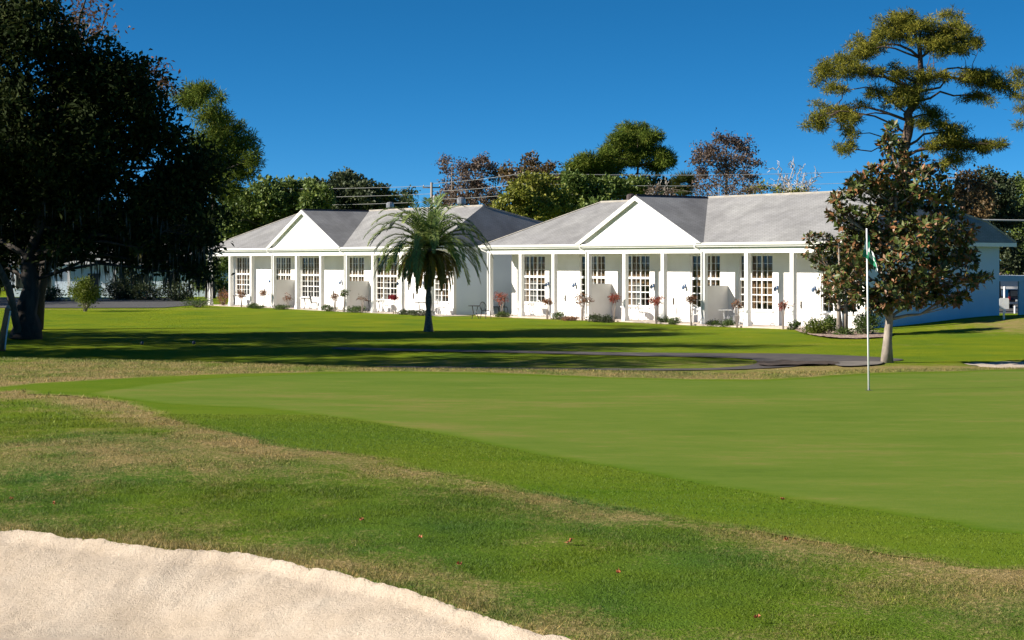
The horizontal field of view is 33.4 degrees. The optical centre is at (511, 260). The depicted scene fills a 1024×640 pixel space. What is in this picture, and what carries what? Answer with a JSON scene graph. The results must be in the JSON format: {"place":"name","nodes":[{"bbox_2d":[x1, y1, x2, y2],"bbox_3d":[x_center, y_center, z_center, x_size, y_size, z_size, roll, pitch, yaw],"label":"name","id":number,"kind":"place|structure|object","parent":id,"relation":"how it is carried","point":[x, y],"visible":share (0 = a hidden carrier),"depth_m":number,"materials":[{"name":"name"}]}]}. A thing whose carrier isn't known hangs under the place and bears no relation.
{"place":"outdoors","nodes":[
{"label":"outdoors","id":0,"kind":"place"},
{"bbox_2d":[0,299,203,307],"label":"road","id":1,"kind":"structure","parent":0,"point":[105,303],"depth_m":129.98,"materials":[{"name":"asphalt"}]},
{"bbox_2d":[0,265,1023,639],"bbox_3d":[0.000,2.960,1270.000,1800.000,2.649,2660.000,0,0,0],"label":"ground","id":2,"kind":"structure","parent":0,"point":[286,337],"depth_m":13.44,"materials":[{"name":"plant"}]},
{"bbox_2d":[0,305,10,350],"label":"wooden post","id":3,"kind":"object","parent":2,"relation":"on","point":[5,326],"visible":0.94,"depth_m":61.90,"materials":[{"name":"grey wood"}]},
{"bbox_2d":[16,284,66,300],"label":"shrub","id":4,"kind":"object","parent":2,"relation":"on","point":[52,293],"visible":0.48,"depth_m":139.10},
{"bbox_2d":[64,273,105,311],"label":"round shrub","id":5,"kind":"object","parent":2,"relation":"on","point":[85,292],"visible":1,"depth_m":111.45,"materials":[{"name":"green plant"}]},
{"bbox_2d":[0,297,169,298],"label":"kerb","id":6,"kind":"structure","parent":2,"relation":"on","point":[76,298],"depth_m":147.50,"materials":[{"name":"concrete"}]},
{"bbox_2d":[37,0,189,329],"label":"russet tree","id":7,"kind":"object","parent":2,"relation":"on","point":[42,285],"visible":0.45,"depth_m":81.69,"materials":[{"name":"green plant"}]},
{"bbox_2d":[101,275,132,299],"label":"shrub","id":8,"kind":"object","parent":2,"relation":"on","point":[116,294],"visible":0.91,"depth_m":144.21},
{"bbox_2d":[8,246,228,296],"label":"cottage","id":9,"kind":"structure","parent":2,"relation":"on","point":[65,282],"depth_m":156.00,"materials":[{"name":"white paint"}]},
{"bbox_2d":[15,273,23,288],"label":"window","id":10,"kind":"structure","parent":9,"relation":"in","point":[16,279],"depth_m":155.95,"materials":[{"name":"white glass"}]},
{"bbox_2d":[88,273,98,291],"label":"door","id":11,"kind":"structure","parent":9,"relation":"in","point":[97,278],"depth_m":155.95,"materials":[{"name":"metal"}]},
{"bbox_2d":[0,0,239,339],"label":"live oak","id":12,"kind":"object","parent":2,"relation":"on","point":[51,167],"visible":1,"depth_m":71.73,"materials":[{"name":"green plant"}]},
{"bbox_2d":[116,269,141,298],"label":"shrub","id":13,"kind":"object","parent":2,"relation":"on","point":[133,277],"visible":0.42,"depth_m":145.66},
{"bbox_2d":[121,280,163,299],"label":"shrub","id":14,"kind":"object","parent":2,"relation":"on","point":[140,289],"visible":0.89,"depth_m":143.66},
{"bbox_2d":[151,278,200,300],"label":"shrub","id":15,"kind":"object","parent":2,"relation":"on","point":[174,295],"visible":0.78,"depth_m":140.29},
{"bbox_2d":[181,296,216,307],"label":"shrub","id":16,"kind":"object","parent":2,"relation":"on","point":[200,303],"visible":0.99,"depth_m":120.82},
{"bbox_2d":[194,255,228,296],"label":"broadleaf tree","id":17,"kind":"object","parent":2,"relation":"on","point":[221,266],"visible":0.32,"depth_m":150.14,"materials":[{"name":"green plant"}]},
{"bbox_2d":[168,75,266,298],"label":"pine tree","id":18,"kind":"object","parent":2,"relation":"on","point":[220,125],"visible":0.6,"depth_m":148.78,"materials":[{"name":"green plant"}]},
{"bbox_2d":[217,288,228,305],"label":"shrub","id":19,"kind":"object","parent":2,"relation":"on","point":[223,297],"visible":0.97,"depth_m":125.52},
{"bbox_2d":[236,289,247,306],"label":"standard plant","id":20,"kind":"object","parent":2,"relation":"on","point":[242,294],"visible":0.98,"depth_m":121.86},
{"bbox_2d":[208,173,338,241],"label":"broadleaf tree","id":21,"kind":"object","parent":2,"relation":"on","point":[266,203],"visible":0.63,"depth_m":169.69,"materials":[{"name":"green plant"}]},
{"bbox_2d":[271,304,291,309],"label":"shrub","id":22,"kind":"object","parent":2,"relation":"on","point":[280,307],"visible":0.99,"depth_m":115.08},
{"bbox_2d":[0,529,570,639],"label":"sand bunker","id":23,"kind":"object","parent":2,"relation":"on","point":[53,586],"visible":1,"depth_m":9.60},
{"bbox_2d":[318,303,339,311],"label":"shrub","id":24,"kind":"object","parent":2,"relation":"on","point":[331,308],"visible":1,"depth_m":111.68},
{"bbox_2d":[330,293,339,311],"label":"standard plant","id":25,"kind":"object","parent":2,"relation":"on","point":[334,296],"visible":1,"depth_m":111.13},
{"bbox_2d":[300,166,385,209],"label":"broadleaf tree","id":26,"kind":"object","parent":2,"relation":"on","point":[363,187],"visible":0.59,"depth_m":193.05,"materials":[{"name":"green plant"}]},
{"bbox_2d":[340,289,350,311],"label":"standard plant","id":27,"kind":"object","parent":2,"relation":"on","point":[344,294],"visible":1,"depth_m":110.19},
{"bbox_2d":[343,305,365,312],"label":"shrub","id":28,"kind":"object","parent":2,"relation":"on","point":[354,309],"visible":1,"depth_m":108.79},
{"bbox_2d":[356,293,369,312],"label":"standard plant","id":29,"kind":"object","parent":2,"relation":"on","point":[365,299],"visible":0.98,"depth_m":108.38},
{"bbox_2d":[208,197,541,315],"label":"lodge","id":30,"kind":"structure","parent":2,"relation":"on","point":[319,256],"depth_m":113.81,"materials":[{"name":"white paint"}]},
{"bbox_2d":[236,257,249,296],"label":"window","id":31,"kind":"structure","parent":30,"relation":"in","point":[244,283],"depth_m":127.19,"materials":[{"name":"white glass"}]},
{"bbox_2d":[258,276,265,305],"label":"door","id":32,"kind":"structure","parent":30,"relation":"in","point":[261,279],"depth_m":124.39,"materials":[{"name":"wood"}]},
{"bbox_2d":[277,257,290,279],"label":"window","id":33,"kind":"structure","parent":30,"relation":"in","point":[285,268],"depth_m":121.93,"materials":[{"name":"white glass"}]},
{"bbox_2d":[300,257,318,298],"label":"window","id":34,"kind":"structure","parent":30,"relation":"in","point":[312,274],"depth_m":118.99,"materials":[{"name":"white glass"}]},
{"bbox_2d":[327,277,335,307],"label":"door","id":35,"kind":"structure","parent":30,"relation":"in","point":[331,283],"depth_m":116.13,"materials":[{"name":"wood"}]},
{"bbox_2d":[350,257,363,280],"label":"window","id":36,"kind":"structure","parent":30,"relation":"in","point":[356,263],"depth_m":113.79,"materials":[{"name":"white glass"}]},
{"bbox_2d":[377,257,396,301],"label":"window","id":37,"kind":"structure","parent":30,"relation":"in","point":[384,277],"depth_m":110.83,"materials":[{"name":"white glass"}]},
{"bbox_2d":[405,278,415,310],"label":"door","id":38,"kind":"structure","parent":30,"relation":"in","point":[410,296],"depth_m":107.97,"materials":[{"name":"wood"}]},
{"bbox_2d":[434,258,448,303],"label":"window","id":39,"kind":"structure","parent":30,"relation":"in","point":[439,295],"depth_m":105.67,"materials":[{"name":"white glass"}]},
{"bbox_2d":[376,182,407,208],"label":"broadleaf tree","id":40,"kind":"object","parent":2,"relation":"on","point":[398,204],"visible":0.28,"depth_m":198.19,"materials":[{"name":"green plant"}]},
{"bbox_2d":[395,308,414,314],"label":"shrub","id":41,"kind":"object","parent":2,"relation":"on","point":[401,313],"visible":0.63,"depth_m":103.98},
{"bbox_2d":[396,184,420,207],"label":"broadleaf tree","id":42,"kind":"object","parent":2,"relation":"on","point":[406,192],"visible":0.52,"depth_m":205.66,"materials":[{"name":"green plant"}]},
{"bbox_2d":[402,308,434,315],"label":"shrub","id":43,"kind":"object","parent":2,"relation":"on","point":[422,312],"visible":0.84,"depth_m":102.28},
{"bbox_2d":[363,191,492,331],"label":"date palm","id":44,"kind":"object","parent":2,"relation":"on","point":[422,255],"visible":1,"depth_m":78.85,"materials":[{"name":"green plant"}]},
{"bbox_2d":[423,182,440,204],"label":"utility pole","id":45,"kind":"object","parent":2,"relation":"on","point":[431,187],"visible":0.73,"depth_m":169.94,"materials":[{"name":"grey wood"}]},
{"bbox_2d":[434,154,459,205],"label":"leafless tree","id":46,"kind":"object","parent":2,"relation":"on","point":[444,168],"visible":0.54,"depth_m":187.29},
{"bbox_2d":[441,151,502,206],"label":"leafless tree","id":47,"kind":"object","parent":2,"relation":"on","point":[473,184],"visible":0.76,"depth_m":180.67,"materials":[{"name":"plant"}]},
{"bbox_2d":[480,302,491,318],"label":"garden chair","id":48,"kind":"object","parent":2,"relation":"on","point":[481,304],"visible":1,"depth_m":97.15,"materials":[{"name":"metal"}]},
{"bbox_2d":[494,292,508,315],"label":"standard plant","id":49,"kind":"object","parent":2,"relation":"on","point":[499,297],"visible":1,"depth_m":100.60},
{"bbox_2d":[493,311,510,316],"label":"shrub","id":50,"kind":"object","parent":2,"relation":"on","point":[503,313],"visible":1,"depth_m":100.56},
{"bbox_2d":[0,369,1023,569],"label":"green collar","id":51,"kind":"object","parent":2,"relation":"on","point":[79,388],"visible":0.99,"depth_m":13.51,"materials":[{"name":"plant"}]},
{"bbox_2d":[496,150,563,190],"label":"autumn tree","id":52,"kind":"object","parent":2,"relation":"on","point":[531,164],"visible":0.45,"depth_m":178.26,"materials":[{"name":"brown plant"}]},
{"bbox_2d":[487,168,579,221],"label":"broadleaf tree","id":53,"kind":"object","parent":2,"relation":"on","point":[536,199],"visible":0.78,"depth_m":149.86,"materials":[{"name":"green plant"}]},
{"bbox_2d":[541,297,554,318],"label":"standard plant","id":54,"kind":"object","parent":2,"relation":"on","point":[547,301],"visible":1,"depth_m":97.06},
{"bbox_2d":[549,312,565,319],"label":"shrub","id":55,"kind":"object","parent":2,"relation":"on","point":[555,316],"visible":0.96,"depth_m":96.00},
{"bbox_2d":[91,370,1023,533],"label":"putting green","id":56,"kind":"object","parent":2,"relation":"on","point":[946,447],"visible":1,"depth_m":18.79,"materials":[{"name":"plant"}]},
{"bbox_2d":[862,228,877,389],"bbox_3d":[4.901,0.703,23.381,0.216,2.297,0.108,0,0,0],"label":"flagstick","id":57,"kind":"object","parent":56,"relation":"on","point":[868,253],"visible":1,"depth_m":23.37},
{"bbox_2d":[561,314,579,320],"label":"shrub","id":58,"kind":"object","parent":2,"relation":"on","point":[569,318],"visible":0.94,"depth_m":93.61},
{"bbox_2d":[571,292,594,319],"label":"standard plant","id":59,"kind":"object","parent":2,"relation":"on","point":[580,302],"visible":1,"depth_m":94.60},
{"bbox_2d":[560,149,619,184],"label":"pine tree","id":60,"kind":"object","parent":2,"relation":"on","point":[586,162],"visible":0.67,"depth_m":185.11,"materials":[{"name":"green plant"}]},
{"bbox_2d":[584,314,602,321],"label":"shrub","id":61,"kind":"object","parent":2,"relation":"on","point":[593,317],"visible":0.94,"depth_m":91.58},
{"bbox_2d":[556,167,652,209],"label":"broadleaf tree","id":62,"kind":"object","parent":2,"relation":"on","point":[606,188],"visible":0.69,"depth_m":166.98,"materials":[{"name":"green plant"}]},
{"bbox_2d":[596,314,616,322],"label":"shrub","id":63,"kind":"object","parent":2,"relation":"on","point":[607,319],"visible":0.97,"depth_m":90.75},
{"bbox_2d":[607,292,620,320],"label":"standard plant","id":64,"kind":"object","parent":2,"relation":"on","point":[612,297],"visible":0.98,"depth_m":92.35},
{"bbox_2d":[594,119,680,178],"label":"pine tree","id":65,"kind":"object","parent":2,"relation":"on","point":[629,144],"visible":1,"depth_m":186.32,"materials":[{"name":"green plant"}]},
{"bbox_2d":[618,172,675,199],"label":"broadleaf tree","id":66,"kind":"object","parent":2,"relation":"on","point":[655,180],"visible":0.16,"depth_m":190.97,"materials":[{"name":"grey plant"}]},
{"bbox_2d":[648,295,664,323],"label":"standard plant","id":67,"kind":"object","parent":2,"relation":"on","point":[656,300],"visible":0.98,"depth_m":89.56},
{"bbox_2d":[648,178,673,194],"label":"leafless tree","id":68,"kind":"object","parent":2,"relation":"on","point":[652,193],"visible":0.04,"depth_m":170.52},
{"bbox_2d":[666,316,681,324],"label":"shrub","id":69,"kind":"object","parent":2,"relation":"on","point":[673,321],"visible":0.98,"depth_m":88.83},
{"bbox_2d":[667,168,698,195],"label":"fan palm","id":70,"kind":"object","parent":2,"relation":"on","point":[680,179],"visible":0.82,"depth_m":169.58,"materials":[{"name":"green plant"}]},
{"bbox_2d":[685,294,696,325],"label":"standard plant","id":71,"kind":"object","parent":2,"relation":"on","point":[691,298],"visible":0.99,"depth_m":87.44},
{"bbox_2d":[641,171,761,195],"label":"thicket","id":72,"kind":"object","parent":2,"relation":"on","point":[746,190],"visible":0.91,"depth_m":164.81,"materials":[{"name":"plant"}]},
{"bbox_2d":[705,319,720,325],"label":"shrub","id":73,"kind":"object","parent":2,"relation":"on","point":[713,322],"visible":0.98,"depth_m":86.51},
{"bbox_2d":[684,127,766,193],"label":"autumn tree","id":74,"kind":"object","parent":2,"relation":"on","point":[710,151],"visible":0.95,"depth_m":174.24,"materials":[{"name":"plant"}]},
{"bbox_2d":[717,317,735,326],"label":"shrub","id":75,"kind":"object","parent":2,"relation":"on","point":[729,322],"visible":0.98,"depth_m":85.65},
{"bbox_2d":[731,299,743,327],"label":"standard plant","id":76,"kind":"object","parent":2,"relation":"on","point":[737,302],"visible":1,"depth_m":84.77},
{"bbox_2d":[476,190,1016,331],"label":"lodge","id":77,"kind":"structure","parent":2,"relation":"on","point":[714,254],"depth_m":90.31,"materials":[{"name":"white paint"}]},
{"bbox_2d":[525,255,544,304],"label":"window","id":78,"kind":"structure","parent":77,"relation":"in","point":[532,289],"depth_m":102.32,"materials":[{"name":"white glass"}]},
{"bbox_2d":[557,279,567,315],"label":"door","id":79,"kind":"structure","parent":77,"relation":"in","point":[562,284],"depth_m":99.68,"materials":[{"name":"wood"}]},
{"bbox_2d":[578,255,604,305],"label":"window","id":80,"kind":"structure","parent":77,"relation":"in","point":[598,261],"depth_m":97.61,"materials":[{"name":"white glass"}]},
{"bbox_2d":[620,255,649,307],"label":"window","id":81,"kind":"structure","parent":77,"relation":"in","point":[637,263],"depth_m":94.68,"materials":[{"name":"white glass"}]},
{"bbox_2d":[637,303,648,319],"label":"garden chair","id":82,"kind":"object","parent":77,"relation":"on","point":[639,306],"visible":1,"depth_m":92.66,"materials":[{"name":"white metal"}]},
{"bbox_2d":[667,280,676,319],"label":"door","id":83,"kind":"structure","parent":77,"relation":"in","point":[671,284],"depth_m":92.05,"materials":[{"name":"wood"}]},
{"bbox_2d":[689,255,719,309],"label":"window","id":84,"kind":"structure","parent":77,"relation":"in","point":[713,270],"depth_m":90.39,"materials":[{"name":"white glass"}]},
{"bbox_2d":[739,255,772,311],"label":"window","id":85,"kind":"structure","parent":77,"relation":"in","point":[761,279],"depth_m":87.03,"materials":[{"name":"white glass"}]},
{"bbox_2d":[787,282,804,325],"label":"door","id":86,"kind":"structure","parent":77,"relation":"in","point":[800,285],"depth_m":84.50,"materials":[{"name":"wood"}]},
{"bbox_2d":[822,254,856,314],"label":"window","id":87,"kind":"structure","parent":77,"relation":"in","point":[834,312],"depth_m":83.23,"materials":[{"name":"white glass"}]},
{"bbox_2d":[728,179,812,194],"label":"thicket","id":88,"kind":"object","parent":2,"relation":"on","point":[766,189],"visible":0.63,"depth_m":167.56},
{"bbox_2d":[777,296,793,328],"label":"standard plant","id":89,"kind":"object","parent":2,"relation":"on","point":[783,305],"visible":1,"depth_m":82.22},
{"bbox_2d":[785,319,800,329],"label":"shrub","id":90,"kind":"object","parent":2,"relation":"on","point":[794,325],"visible":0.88,"depth_m":81.26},
{"bbox_2d":[766,157,821,192],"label":"leafless tree","id":91,"kind":"object","parent":2,"relation":"on","point":[787,183],"visible":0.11,"depth_m":171.33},
{"bbox_2d":[795,329,883,337],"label":"mulch bed","id":92,"kind":"object","parent":2,"relation":"on","point":[859,335],"visible":0.66,"depth_m":73.75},
{"bbox_2d":[799,316,834,335],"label":"shrub","id":93,"kind":"object","parent":92,"relation":"on","point":[816,326],"visible":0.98,"depth_m":75.56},
{"bbox_2d":[822,314,842,330],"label":"shrub","id":94,"kind":"object","parent":92,"relation":"on","point":[833,321],"visible":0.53,"depth_m":78.08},
{"bbox_2d":[801,230,866,332],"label":"magnolia tree","id":95,"kind":"object","parent":92,"relation":"on","point":[839,291],"visible":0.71,"depth_m":75.87,"materials":[{"name":"green plant"}]},
{"bbox_2d":[831,326,858,334],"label":"shrub","id":96,"kind":"object","parent":92,"relation":"on","point":[844,331],"visible":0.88,"depth_m":74.44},
{"bbox_2d":[850,310,884,333],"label":"shrub","id":97,"kind":"object","parent":92,"relation":"on","point":[861,327],"visible":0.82,"depth_m":75.22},
{"bbox_2d":[835,361,882,365],"bbox_3d":[10.944,3.253,54.191,1.509,0.015,3.114,0,0,18],"label":"path apron","id":98,"kind":"object","parent":2,"relation":"on","point":[848,363],"visible":0.98,"depth_m":54.09,"materials":[{"name":"concrete"}]},
{"bbox_2d":[796,3,1022,193],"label":"pine tree","id":99,"kind":"object","parent":2,"relation":"on","point":[954,35],"visible":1,"depth_m":137.16,"materials":[{"name":"green plant"}]},
{"bbox_2d":[824,119,994,362],"bbox_3d":[12.911,-0.661,55.372,5.733,7.994,3.102,0,0,0],"label":"magnolia tree","id":100,"kind":"object","parent":2,"relation":"on","point":[893,234],"visible":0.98,"depth_m":54.92,"materials":[{"name":"green plant"}]},
{"bbox_2d":[942,163,1000,222],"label":"broadleaf tree","id":101,"kind":"object","parent":2,"relation":"on","point":[972,189],"visible":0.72,"depth_m":140.39,"materials":[{"name":"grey plant"}]},
{"bbox_2d":[964,361,1023,367],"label":"sand bunker","id":102,"kind":"object","parent":2,"relation":"on","point":[1002,364],"visible":0.77,"depth_m":54.96},
{"bbox_2d":[971,164,1023,298],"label":"broadleaf tree","id":103,"kind":"object","parent":2,"relation":"on","point":[1006,189],"visible":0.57,"depth_m":148.11,"materials":[{"name":"green plant"}]},
{"bbox_2d":[999,298,1008,318],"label":"sign","id":104,"kind":"object","parent":2,"relation":"on","point":[1003,303],"visible":0.85,"depth_m":82.22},
{"bbox_2d":[999,304,1017,312],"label":"parking lot","id":105,"kind":"structure","parent":2,"relation":"on","point":[1010,310],"depth_m":142.68,"materials":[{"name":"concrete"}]},
{"bbox_2d":[1001,289,1017,306],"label":"parked car","id":106,"kind":"object","parent":105,"relation":"on","point":[1012,295],"visible":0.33,"depth_m":149.89,"materials":[{"name":"black metal"}]},
{"bbox_2d":[999,275,1023,314],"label":"walkway canopy","id":107,"kind":"object","parent":2,"relation":"on","point":[1019,279],"visible":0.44,"depth_m":90.13,"materials":[{"name":"blue paint"}]},
{"bbox_2d":[1005,64,1023,131],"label":"pine tree","id":108,"kind":"object","parent":2,"relation":"on","point":[1020,108],"visible":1,"depth_m":128.49,"materials":[{"name":"green plant"}]},
{"bbox_2d":[1008,170,1023,274],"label":"broadleaf tree","id":109,"kind":"object","parent":2,"relation":"on","point":[1020,182],"visible":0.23,"depth_m":158.09,"materials":[{"name":"green plant"}]},
{"bbox_2d":[2,0,1023,260],"label":"sky","id":110,"kind":"structure","parent":0,"point":[380,90],"materials":[{"name":"blue"}]},
{"bbox_2d":[332,347,902,369],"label":"cart path","id":111,"kind":"structure","parent":0,"point":[757,357],"depth_m":58.77,"materials":[{"name":"asphalt"}]},
{"bbox_2d":[757,360,838,365],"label":"bare soil","id":112,"kind":"structure","parent":0,"point":[776,362],"depth_m":54.43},
{"bbox_2d":[983,219,1023,220],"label":"overhead wire","id":113,"kind":"object","parent":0,"point":[1001,220],"visible":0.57,"depth_m":120.95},
{"bbox_2d":[1000,274,1017,288],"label":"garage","id":114,"kind":"structure","parent":0,"point":[1010,284],"depth_m":176.00,"materials":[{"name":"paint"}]},
{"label":"utility pole","id":115,"kind":"object","parent":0,"visible":0},
{"bbox_2d":[536,167,949,174],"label":"overhead wire","id":116,"kind":"object","parent":115,"relation":"attached to","point":[756,174],"visible":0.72,"depth_m":166.89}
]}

